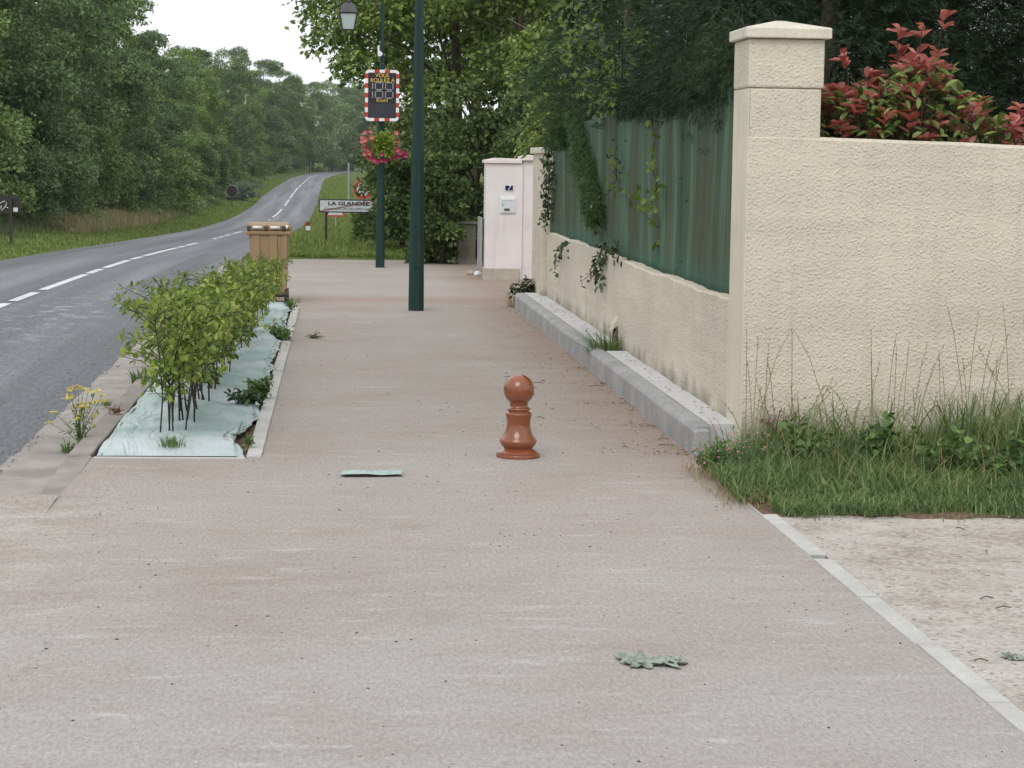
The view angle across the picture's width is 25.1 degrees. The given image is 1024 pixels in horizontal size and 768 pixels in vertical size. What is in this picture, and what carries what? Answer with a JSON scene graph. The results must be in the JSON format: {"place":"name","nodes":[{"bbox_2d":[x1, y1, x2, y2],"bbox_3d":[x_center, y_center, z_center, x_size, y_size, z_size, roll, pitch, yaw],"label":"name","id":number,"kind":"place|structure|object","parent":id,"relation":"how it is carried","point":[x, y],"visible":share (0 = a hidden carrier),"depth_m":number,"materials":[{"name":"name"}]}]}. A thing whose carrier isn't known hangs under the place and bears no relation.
{"place":"outdoors","nodes":[
{"label":"outdoors","id":0,"kind":"place"},
{"bbox_2d":[0,178,286,259],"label":"grass","id":1,"kind":"structure","parent":0,"point":[34,241],"depth_m":86.36,"materials":[{"name":"plant"}]},
{"bbox_2d":[0,169,364,465],"bbox_3d":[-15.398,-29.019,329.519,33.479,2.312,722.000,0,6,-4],"label":"road","id":2,"kind":"structure","parent":0,"point":[48,337],"depth_m":32.64,"materials":[{"name":"asphalt"}]},
{"bbox_2d":[0,262,240,493],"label":"gutter","id":3,"kind":"object","parent":2,"relation":"on","point":[35,468],"visible":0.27,"depth_m":16.05,"materials":[{"name":"concrete"}]},
{"bbox_2d":[45,384,106,443],"bbox_3d":[-2.937,0.211,15.500,0.436,0.426,0.252,1,6,5],"label":"ragwort","id":4,"kind":"object","parent":3,"relation":"on","point":[79,435],"visible":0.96,"depth_m":15.49,"materials":[{"name":"yellow plant"}]},
{"bbox_2d":[288,230,438,258],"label":"grass","id":5,"kind":"structure","parent":0,"point":[341,245],"depth_m":47.84,"materials":[{"name":"plant"}]},
{"bbox_2d":[1,161,828,558],"bbox_3d":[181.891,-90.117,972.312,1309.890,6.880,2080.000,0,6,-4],"label":"ground","id":6,"kind":"structure","parent":0,"point":[327,169],"depth_m":286.66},
{"bbox_2d":[0,116,40,212],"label":"bush","id":7,"kind":"object","parent":6,"relation":"on","point":[12,186],"visible":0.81,"depth_m":73.33,"materials":[{"name":"green plant"}]},
{"bbox_2d":[0,9,42,161],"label":"tree","id":8,"kind":"object","parent":6,"relation":"on","point":[7,113],"visible":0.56,"depth_m":76.51,"materials":[{"name":"green plant"}]},
{"bbox_2d":[0,142,67,224],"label":"bush","id":9,"kind":"object","parent":6,"relation":"on","point":[41,163],"visible":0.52,"depth_m":80.13,"materials":[{"name":"green plant"}]},
{"bbox_2d":[0,0,91,192],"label":"tree","id":10,"kind":"object","parent":6,"relation":"on","point":[61,34],"visible":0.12,"depth_m":90.91,"materials":[{"name":"green plant"}]},
{"bbox_2d":[0,104,100,220],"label":"bush","id":11,"kind":"object","parent":6,"relation":"on","point":[62,136],"visible":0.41,"depth_m":86.77,"materials":[{"name":"green plant"}]},
{"bbox_2d":[0,0,102,201],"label":"tree","id":12,"kind":"object","parent":6,"relation":"on","point":[31,84],"visible":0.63,"depth_m":83.91,"materials":[{"name":"green plant"}]},
{"bbox_2d":[16,0,124,173],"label":"tree","id":13,"kind":"object","parent":6,"relation":"on","point":[83,11],"visible":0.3,"depth_m":98.68,"materials":[{"name":"green plant"}]},
{"bbox_2d":[14,0,138,212],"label":"tree","id":14,"kind":"object","parent":6,"relation":"on","point":[111,4],"visible":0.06,"depth_m":107.17,"materials":[{"name":"green plant"}]},
{"bbox_2d":[64,125,136,215],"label":"bush","id":15,"kind":"object","parent":6,"relation":"on","point":[101,136],"visible":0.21,"depth_m":104.08,"materials":[{"name":"green plant"}]},
{"bbox_2d":[19,204,182,233],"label":"tall dry grass","id":16,"kind":"structure","parent":6,"relation":"on","point":[117,218],"depth_m":96.26,"materials":[{"name":"plant"}]},
{"bbox_2d":[45,0,157,200],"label":"tree","id":17,"kind":"object","parent":6,"relation":"on","point":[142,120],"visible":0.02,"depth_m":128.48,"materials":[{"name":"green plant"}]},
{"bbox_2d":[45,0,166,181],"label":"tree","id":18,"kind":"object","parent":6,"relation":"on","point":[134,92],"visible":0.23,"depth_m":117.65,"materials":[{"name":"green plant"}]},
{"bbox_2d":[96,145,145,215],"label":"bush","id":19,"kind":"object","parent":6,"relation":"on","point":[125,203],"visible":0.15,"depth_m":115.38,"materials":[{"name":"green plant"}]},
{"bbox_2d":[0,175,269,239],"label":"rank grass","id":20,"kind":"structure","parent":6,"relation":"on","point":[16,226],"depth_m":82.78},
{"bbox_2d":[98,126,173,216],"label":"bush","id":21,"kind":"object","parent":6,"relation":"on","point":[151,149],"visible":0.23,"depth_m":126.17,"materials":[{"name":"green plant"}]},
{"bbox_2d":[94,0,185,192],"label":"tree","id":22,"kind":"object","parent":6,"relation":"on","point":[147,39],"visible":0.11,"depth_m":141.07,"materials":[{"name":"green plant"}]},
{"bbox_2d":[40,259,248,512],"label":"kerb","id":23,"kind":"structure","parent":6,"relation":"on","point":[83,452],"depth_m":15.21,"materials":[{"name":"concrete"}]},
{"bbox_2d":[125,147,181,214],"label":"bush","id":24,"kind":"object","parent":6,"relation":"on","point":[167,172],"visible":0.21,"depth_m":138.57,"materials":[{"name":"green plant"}]},
{"bbox_2d":[113,56,199,203],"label":"tree","id":25,"kind":"object","parent":6,"relation":"on","point":[177,120],"visible":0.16,"depth_m":166.74,"materials":[{"name":"green plant"}]},
{"bbox_2d":[146,30,213,187],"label":"tree","id":26,"kind":"object","parent":6,"relation":"on","point":[194,80],"visible":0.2,"depth_m":183.54,"materials":[{"name":"green plant"}]},
{"bbox_2d":[154,131,211,215],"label":"bush","id":27,"kind":"object","parent":6,"relation":"on","point":[187,172],"visible":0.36,"depth_m":152.45,"materials":[{"name":"green plant"}]},
{"bbox_2d":[154,67,230,181],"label":"tree","id":28,"kind":"object","parent":6,"relation":"on","point":[207,118],"visible":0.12,"depth_m":200.90,"materials":[{"name":"green plant"}]},
{"bbox_2d":[95,309,291,457],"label":"bed soil","id":29,"kind":"structure","parent":6,"relation":"on","point":[250,429],"depth_m":15.91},
{"bbox_2d":[97,302,292,456],"bbox_3d":[-2.736,-0.307,22.232,0.979,0.093,15.300,0,6,-4],"label":"weed membrane","id":30,"kind":"object","parent":29,"relation":"on","point":[216,427],"visible":0.45,"depth_m":16.54,"materials":[{"name":"fabric"}]},
{"bbox_2d":[116,277,240,421],"bbox_3d":[-2.306,-0.222,16.127,0.901,1.025,0.804,3,6,23],"label":"hedge sapling","id":31,"kind":"object","parent":30,"relation":"on","point":[221,294],"visible":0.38,"depth_m":16.11,"materials":[{"name":"green plant"}]},
{"bbox_2d":[116,279,242,410],"bbox_3d":[-2.382,-0.253,16.609,0.802,0.995,0.776,-4,7,-40],"label":"hedge sapling","id":32,"kind":"object","parent":30,"relation":"on","point":[165,321],"visible":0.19,"depth_m":16.63,"materials":[{"name":"green plant"}]},
{"bbox_2d":[110,291,263,431],"bbox_3d":[-2.222,-0.140,15.366,0.800,1.012,0.952,3,6,25],"label":"hedge sapling","id":33,"kind":"object","parent":30,"relation":"on","point":[183,357],"visible":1,"depth_m":15.33,"materials":[{"name":"green plant"}]},
{"bbox_2d":[126,279,251,400],"bbox_3d":[-2.468,-0.316,17.502,0.896,0.946,1.019,-5,8,-45],"label":"hedge sapling","id":34,"kind":"object","parent":30,"relation":"on","point":[178,291],"visible":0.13,"depth_m":17.48,"materials":[{"name":"green plant"}]},
{"bbox_2d":[170,276,266,390],"bbox_3d":[-2.396,-0.381,18.300,0.867,0.923,0.929,1,6,5],"label":"hedge sapling","id":35,"kind":"object","parent":30,"relation":"on","point":[256,303],"visible":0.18,"depth_m":18.29,"materials":[{"name":"green plant"}]},
{"bbox_2d":[173,264,276,363],"bbox_3d":[-2.572,-0.613,20.660,0.934,0.928,0.872,-5,8,-44],"label":"hedge sapling","id":36,"kind":"object","parent":30,"relation":"on","point":[184,275],"visible":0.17,"depth_m":20.60,"materials":[{"name":"green plant"}]},
{"bbox_2d":[169,257,282,347],"bbox_3d":[-2.747,-0.772,22.411,0.974,0.905,0.856,-4,8,-44],"label":"hedge sapling","id":37,"kind":"object","parent":30,"relation":"on","point":[228,267],"visible":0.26,"depth_m":22.42,"materials":[{"name":"green plant"}]},
{"bbox_2d":[174,272,280,371],"bbox_3d":[-2.491,-0.526,20.006,0.950,0.882,0.835,0,6,-6],"label":"hedge sapling","id":38,"kind":"object","parent":30,"relation":"on","point":[265,313],"visible":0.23,"depth_m":19.94,"materials":[{"name":"green plant"}]},
{"bbox_2d":[93,307,299,458],"bbox_3d":[-2.689,-0.187,22.056,1.055,0.165,15.051,0,6,-4],"label":"bed edging","id":39,"kind":"object","parent":6,"relation":"on","point":[260,433],"visible":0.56,"depth_m":17.20,"materials":[{"name":"concrete"}]},
{"bbox_2d":[168,45,235,182],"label":"tree","id":40,"kind":"object","parent":6,"relation":"on","point":[218,70],"visible":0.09,"depth_m":220.11,"materials":[{"name":"green plant"}]},
{"bbox_2d":[14,0,404,166],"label":"woodland","id":41,"kind":"object","parent":6,"relation":"on","point":[338,102],"visible":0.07,"depth_m":465.77,"materials":[{"name":"green plant"}]},
{"bbox_2d":[196,146,226,203],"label":"bush","id":42,"kind":"object","parent":6,"relation":"on","point":[212,159],"visible":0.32,"depth_m":185.25,"materials":[{"name":"green plant"}]},
{"bbox_2d":[181,44,259,173],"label":"tree","id":43,"kind":"object","parent":6,"relation":"on","point":[241,116],"visible":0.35,"depth_m":244.07,"materials":[{"name":"green plant"}]},
{"bbox_2d":[194,47,261,164],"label":"tree","id":44,"kind":"object","parent":6,"relation":"on","point":[234,65],"visible":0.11,"depth_m":267.56,"materials":[{"name":"green plant"}]},
{"bbox_2d":[219,66,273,165],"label":"tree","id":45,"kind":"object","parent":6,"relation":"on","point":[253,106],"visible":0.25,"depth_m":295.77,"materials":[{"name":"green plant"}]},
{"bbox_2d":[227,52,287,163],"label":"tree","id":46,"kind":"object","parent":6,"relation":"on","point":[271,100],"visible":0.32,"depth_m":326.85,"materials":[{"name":"green plant"}]},
{"bbox_2d":[235,69,298,171],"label":"tree","id":47,"kind":"object","parent":6,"relation":"on","point":[287,141],"visible":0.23,"depth_m":363.02,"materials":[{"name":"green plant"}]},
{"bbox_2d":[258,69,309,172],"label":"tree","id":48,"kind":"object","parent":6,"relation":"on","point":[291,80],"visible":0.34,"depth_m":398.62,"materials":[{"name":"green plant"}]},
{"bbox_2d":[279,83,321,170],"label":"tree","id":49,"kind":"object","parent":6,"relation":"on","point":[308,146],"visible":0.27,"depth_m":435.02,"materials":[{"name":"green plant"}]},
{"bbox_2d":[300,81,339,171],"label":"tree","id":50,"kind":"object","parent":6,"relation":"on","point":[324,105],"visible":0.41,"depth_m":463.44,"materials":[{"name":"green plant"}]},
{"bbox_2d":[293,175,358,235],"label":"grass","id":51,"kind":"structure","parent":6,"relation":"on","point":[334,187],"depth_m":151.08,"materials":[{"name":"plant"}]},
{"bbox_2d":[308,80,360,170],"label":"tree","id":52,"kind":"object","parent":6,"relation":"on","point":[347,149],"visible":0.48,"depth_m":490.90,"materials":[{"name":"green plant"}]},
{"bbox_2d":[319,199,373,245],"bbox_3d":[-3.602,-3.368,50.366,1.264,1.345,0.090,0,6,-4],"label":"town sign","id":53,"kind":"object","parent":6,"relation":"on","point":[326,206],"visible":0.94,"depth_m":50.27,"materials":[{"name":"metal"}]},
{"bbox_2d":[332,80,375,170],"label":"tree","id":54,"kind":"object","parent":6,"relation":"on","point":[367,124],"visible":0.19,"depth_m":513.51,"materials":[{"name":"green plant"}]},
{"bbox_2d":[363,107,428,247],"bbox_3d":[-2.277,-4.247,48.206,1.674,3.350,2.093,0,6,-4],"label":"shrub","id":55,"kind":"object","parent":6,"relation":"on","point":[402,117],"visible":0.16,"depth_m":47.86,"materials":[{"name":"green plant"}]},
{"bbox_2d":[282,0,552,215],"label":"tree","id":56,"kind":"object","parent":6,"relation":"on","point":[399,23],"visible":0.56,"depth_m":50.77,"materials":[{"name":"green plant"}]},
{"bbox_2d":[349,116,492,245],"bbox_3d":[-1.865,-3.998,47.194,2.972,3.064,2.684,0,6,-4],"label":"shrub","id":57,"kind":"object","parent":6,"relation":"on","point":[394,194],"visible":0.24,"depth_m":46.68,"materials":[{"name":"green plant"}]},
{"bbox_2d":[398,214,451,263],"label":"shrub","id":58,"kind":"object","parent":6,"relation":"on","point":[432,249],"visible":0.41,"depth_m":42.94,"materials":[{"name":"green plant"}]},
{"bbox_2d":[409,150,470,263],"bbox_3d":[-1.343,-3.201,42.843,1.180,2.330,1.505,0,6,-4],"label":"shrub","id":59,"kind":"object","parent":6,"relation":"on","point":[440,226],"visible":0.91,"depth_m":42.46,"materials":[{"name":"green plant"}]},
{"bbox_2d":[363,4,537,226],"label":"tree","id":60,"kind":"object","parent":6,"relation":"on","point":[436,63],"visible":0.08,"depth_m":65.09,"materials":[{"name":"green plant"}]},
{"bbox_2d":[400,79,529,257],"bbox_3d":[-0.692,-4.115,45.164,2.868,3.728,2.517,-1,6,-20],"label":"shrub","id":61,"kind":"object","parent":6,"relation":"on","point":[489,122],"visible":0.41,"depth_m":44.51,"materials":[{"name":"green plant"}]},
{"bbox_2d":[472,63,557,234],"bbox_3d":[0.719,-3.854,41.636,2.825,3.914,3.643,0,6,-4],"label":"shrub","id":62,"kind":"object","parent":6,"relation":"on","point":[514,131],"visible":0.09,"depth_m":41.51,"materials":[{"name":"green plant"}]},
{"bbox_2d":[399,0,645,205],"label":"tree","id":63,"kind":"object","parent":6,"relation":"on","point":[520,7],"visible":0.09,"depth_m":47.47,"materials":[{"name":"green plant"}]},
{"bbox_2d":[530,147,552,295],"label":"wall pillar","id":64,"kind":"structure","parent":6,"relation":"on","point":[539,252],"depth_m":29.81,"materials":[{"name":"stone"}]},
{"bbox_2d":[512,93,570,158],"bbox_3d":[0.801,-2.667,33.257,1.511,3.163,2.153,-1,6,-21],"label":"shrub","id":65,"kind":"object","parent":6,"relation":"on","point":[534,138],"visible":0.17,"depth_m":33.15,"materials":[{"name":"green plant"}]},
{"bbox_2d":[513,0,637,241],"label":"conifer","id":66,"kind":"object","parent":6,"relation":"on","point":[587,181],"visible":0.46,"depth_m":26.67,"materials":[{"name":"green plant"}]},
{"bbox_2d":[487,0,725,154],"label":"tree","id":67,"kind":"object","parent":6,"relation":"on","point":[527,34],"visible":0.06,"depth_m":44.86,"materials":[{"name":"green plant"}]},
{"bbox_2d":[546,232,728,416],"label":"wall","id":68,"kind":"structure","parent":6,"relation":"on","point":[673,329],"depth_m":19.13,"materials":[{"name":"paint"}]},
{"bbox_2d":[591,238,623,292],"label":"ivy","id":69,"kind":"object","parent":68,"relation":"attached to","point":[601,261],"visible":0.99,"depth_m":22.80,"materials":[{"name":"green plant"}]},
{"bbox_2d":[550,77,734,293],"bbox_3d":[1.089,-1.946,22.341,0.172,1.625,14.003,0,6,-4],"label":"netting fence","id":70,"kind":"object","parent":68,"relation":"on","point":[693,233],"visible":0.61,"depth_m":18.97,"materials":[{"name":"green paint"}]},
{"bbox_2d":[537,132,556,233],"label":"ivy","id":71,"kind":"object","parent":70,"relation":"attached to","point":[548,179],"visible":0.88,"depth_m":28.58,"materials":[{"name":"green plant"}]},
{"bbox_2d":[548,0,638,120],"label":"creeper","id":72,"kind":"object","parent":70,"relation":"hanging from","point":[570,37],"visible":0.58,"depth_m":24.88,"materials":[{"name":"green plant"}]},
{"bbox_2d":[603,145,659,251],"bbox_3d":[1.050,-1.696,20.705,0.211,0.923,3.058,0,6,-6],"label":"vine","id":73,"kind":"object","parent":70,"relation":"attached to","point":[636,197],"visible":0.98,"depth_m":20.44,"materials":[{"name":"green plant"}]},
{"bbox_2d":[503,0,889,128],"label":"conifer","id":74,"kind":"object","parent":6,"relation":"on","point":[635,50],"visible":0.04,"depth_m":24.64,"materials":[{"name":"green plant"}]},
{"bbox_2d":[491,0,1023,259],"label":"conifer","id":75,"kind":"object","parent":6,"relation":"on","point":[591,66],"visible":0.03,"depth_m":20.90,"materials":[{"name":"green plant"}]},
{"bbox_2d":[726,21,831,449],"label":"corner pillar","id":76,"kind":"structure","parent":6,"relation":"on","point":[778,75],"depth_m":14.78,"materials":[{"name":"stone"}]},
{"bbox_2d":[552,0,1023,267],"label":"conifer","id":77,"kind":"object","parent":6,"relation":"on","point":[866,22],"visible":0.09,"depth_m":17.43,"materials":[{"name":"green plant"}]},
{"bbox_2d":[580,0,1023,142],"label":"conifer","id":78,"kind":"object","parent":6,"relation":"on","point":[995,17],"visible":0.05,"depth_m":18.00,"materials":[{"name":"green plant"}]},
{"bbox_2d":[604,0,1023,154],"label":"conifer","id":79,"kind":"object","parent":6,"relation":"on","point":[698,73],"visible":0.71,"depth_m":17.18,"materials":[{"name":"green plant"}]},
{"bbox_2d":[745,502,1023,733],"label":"edging","id":80,"kind":"object","parent":6,"relation":"on","point":[1004,707],"visible":0.41,"depth_m":9.48,"materials":[{"name":"concrete"}]},
{"bbox_2d":[781,515,1023,711],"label":"gravel drive","id":81,"kind":"structure","parent":6,"relation":"on","point":[970,587],"depth_m":10.85,"materials":[{"name":"gravel"}]},
{"bbox_2d":[687,415,1023,519],"bbox_3d":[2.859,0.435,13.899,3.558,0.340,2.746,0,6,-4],"label":"grass","id":82,"kind":"structure","parent":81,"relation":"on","point":[847,496],"depth_m":13.34,"materials":[{"name":"plant"}]},
{"bbox_2d":[673,421,773,477],"bbox_3d":[1.323,0.399,14.109,0.692,0.367,0.621,0,6,-4],"label":"herb robert","id":83,"kind":"object","parent":82,"relation":"on","point":[718,451],"visible":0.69,"depth_m":14.07,"materials":[{"name":"green plant"}]},
{"bbox_2d":[778,414,833,463],"bbox_3d":[1.790,0.400,14.234,0.338,0.400,0.434,3,6,23],"label":"mallow","id":84,"kind":"object","parent":82,"relation":"on","point":[801,441],"visible":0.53,"depth_m":14.23,"materials":[{"name":"green plant"}]},
{"bbox_2d":[722,300,1023,462],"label":"tall grass","id":85,"kind":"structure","parent":82,"relation":"on","point":[872,391],"depth_m":14.37,"materials":[{"name":"plant"}]},
{"bbox_2d":[750,385,1023,457],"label":"reed grass","id":86,"kind":"structure","parent":82,"relation":"on","point":[971,427],"depth_m":14.53,"materials":[{"name":"plant"}]},
{"bbox_2d":[752,411,1023,496],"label":"dry grass","id":87,"kind":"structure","parent":82,"relation":"on","point":[900,457],"depth_m":13.69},
{"bbox_2d":[852,410,927,467],"bbox_3d":[2.310,0.379,14.124,0.443,0.437,0.418,0,6,-4],"label":"mallow","id":88,"kind":"object","parent":82,"relation":"on","point":[876,433],"visible":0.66,"depth_m":14.08,"materials":[{"name":"green plant"}]},
{"bbox_2d":[916,425,989,474],"bbox_3d":[2.639,0.433,13.822,0.449,0.372,0.338,-3,7,-35],"label":"mallow","id":89,"kind":"object","parent":82,"relation":"on","point":[955,437],"visible":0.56,"depth_m":13.82,"materials":[{"name":"green plant"}]},
{"bbox_2d":[973,430,1023,477],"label":"mallow","id":90,"kind":"object","parent":82,"relation":"on","point":[1011,447],"visible":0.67,"depth_m":13.74,"materials":[{"name":"green plant"}]},
{"bbox_2d":[805,0,1023,144],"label":"conifer","id":91,"kind":"object","parent":6,"relation":"on","point":[1019,36],"visible":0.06,"depth_m":18.70,"materials":[{"name":"green plant"}]},
{"bbox_2d":[820,9,1023,144],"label":"photinia","id":92,"kind":"object","parent":6,"relation":"on","point":[855,100],"visible":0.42,"depth_m":15.30,"materials":[{"name":"red plant"}]},
{"bbox_2d":[0,259,1023,767],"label":"pavement","id":93,"kind":"structure","parent":0,"point":[278,589],"depth_m":10.03,"materials":[{"name":"concrete"}]},
{"bbox_2d":[246,222,292,301],"bbox_3d":[-3.242,-1.629,30.739,0.600,1.055,0.764,0,6,-4],"label":"wheelie bin","id":94,"kind":"object","parent":93,"relation":"on","point":[271,238],"visible":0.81,"depth_m":30.40,"materials":[{"name":"beige plastic"}]},
{"bbox_2d":[339,0,384,267],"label":"street lamp","id":95,"kind":"object","parent":93,"relation":"on","point":[348,12],"visible":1,"depth_m":40.85,"materials":[{"name":"metal"}]},
{"bbox_2d":[365,70,398,120],"bbox_3d":[-2.298,-5.099,40.660,0.600,0.900,0.120,0,6,-4],"label":"speed display","id":96,"kind":"object","parent":95,"relation":"attached to","point":[381,95],"visible":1,"depth_m":40.61,"materials":[{"name":"black paint"}]},
{"bbox_2d":[360,130,408,164],"bbox_3d":[-2.266,-4.189,40.751,0.869,0.606,0.747,0,6,-4],"label":"flower basket","id":97,"kind":"object","parent":95,"relation":"attached to","point":[386,145],"visible":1,"depth_m":40.57,"materials":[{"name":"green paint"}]},
{"bbox_2d":[408,0,423,310],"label":"lamp post","id":98,"kind":"object","parent":93,"relation":"on","point":[416,276],"visible":0.98,"depth_m":29.17,"materials":[{"name":"metal"}]},
{"bbox_2d":[456,221,477,263],"bbox_3d":[-0.860,-2.619,43.036,0.400,0.840,0.410,0,6,-4],"label":"stone gatepost","id":99,"kind":"object","parent":93,"relation":"on","point":[466,249],"visible":0.66,"depth_m":42.87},
{"bbox_2d":[481,155,532,279],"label":"gate pillar","id":100,"kind":"structure","parent":93,"relation":"on","point":[507,246],"depth_m":37.33,"materials":[{"name":"paint"}]},
{"bbox_2d":[496,374,539,459],"bbox_3d":[0.043,0.205,14.892,0.287,0.538,0.287,0,6,-4],"label":"bollard","id":101,"kind":"object","parent":93,"relation":"on","point":[518,440],"visible":1,"depth_m":14.82,"materials":[{"name":"ceramic"}]},
{"bbox_2d":[514,293,709,458],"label":"raised kerb","id":102,"kind":"structure","parent":93,"relation":"on","point":[678,424],"depth_m":18.63,"materials":[{"name":"concrete"}]},
{"bbox_2d":[524,293,734,451],"bbox_3d":[0.860,-0.313,22.655,0.268,0.307,15.100,0,6,-4],"label":"mortar strip","id":103,"kind":"object","parent":93,"relation":"on","point":[682,398],"visible":0.25,"depth_m":18.23,"materials":[{"name":"concrete"}]},
{"bbox_2d":[615,650,688,668],"bbox_3d":[0.536,1.056,8.819,0.275,0.025,0.268,0,6,-4],"label":"sheet scrap","id":104,"kind":"object","parent":93,"relation":"on","point":[638,659],"visible":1,"depth_m":8.78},
{"bbox_2d":[668,451,797,508],"bbox_3d":[1.282,0.546,13.649,0.873,0.124,2.007,0,6,-4],"label":"straw","id":105,"kind":"object","parent":93,"relation":"on","point":[708,480],"visible":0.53,"depth_m":13.26,"materials":[{"name":"beige plant"}]},
{"bbox_2d":[741,136,1023,445],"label":"tall wall","id":106,"kind":"structure","parent":93,"relation":"on","point":[851,243],"depth_m":14.92,"materials":[{"name":"paint"}]},
{"bbox_2d":[36,0,1023,137],"label":"sky","id":107,"kind":"structure","parent":0,"point":[258,26],"materials":[{"name":"white"}]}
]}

